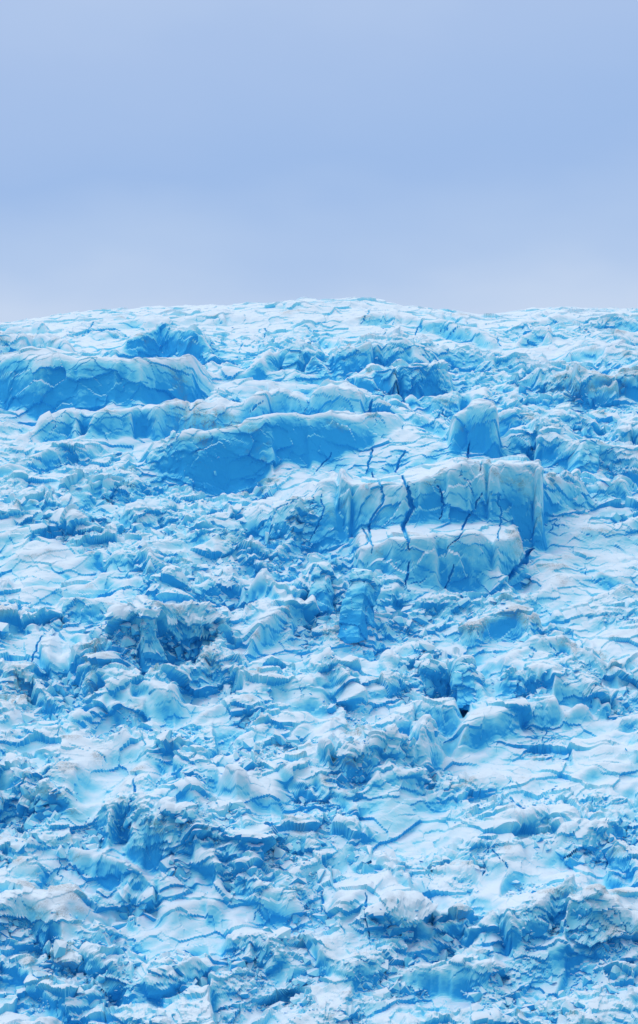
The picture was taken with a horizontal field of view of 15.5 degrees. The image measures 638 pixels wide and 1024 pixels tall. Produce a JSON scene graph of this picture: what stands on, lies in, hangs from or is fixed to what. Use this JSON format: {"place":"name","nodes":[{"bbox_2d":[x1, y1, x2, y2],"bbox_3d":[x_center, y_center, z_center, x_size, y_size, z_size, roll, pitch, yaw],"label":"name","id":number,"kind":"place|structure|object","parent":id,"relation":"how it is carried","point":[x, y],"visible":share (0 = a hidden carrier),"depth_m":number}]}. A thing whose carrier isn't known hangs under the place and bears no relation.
{"place":"outdoors","nodes":[
{"label":"outdoors","id":0,"kind":"place"},
{"bbox_2d":[0,297,637,1023],"bbox_3d":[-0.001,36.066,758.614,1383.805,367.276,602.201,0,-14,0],"label":"glacier","id":1,"kind":"object","parent":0,"point":[432,521],"visible":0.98,"depth_m":594.65},
{"bbox_2d":[282,342,304,371],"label":"serac","id":2,"kind":"object","parent":1,"relation":"on","point":[294,359],"visible":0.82,"depth_m":793.00},
{"bbox_2d":[0,319,637,1023],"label":"ice rubble","id":3,"kind":"object","parent":1,"relation":"on","point":[392,987],"visible":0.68,"depth_m":533.41},
{"bbox_2d":[307,561,336,616],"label":"serac","id":4,"kind":"object","parent":1,"relation":"on","point":[322,591],"visible":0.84,"depth_m":624.95},
{"bbox_2d":[337,568,382,643],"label":"serac","id":5,"kind":"object","parent":1,"relation":"on","point":[356,616],"visible":1,"depth_m":609.78},
{"bbox_2d":[450,661,483,710],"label":"serac","id":6,"kind":"object","parent":1,"relation":"on","point":[462,683],"visible":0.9,"depth_m":584.03},
{"bbox_2d":[567,438,600,473],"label":"serac","id":7,"kind":"object","parent":1,"relation":"on","point":[584,456],"visible":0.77,"depth_m":699.26},
{"bbox_2d":[0,0,637,322],"label":"sky","id":8,"kind":"structure","parent":0,"point":[470,156]}
]}

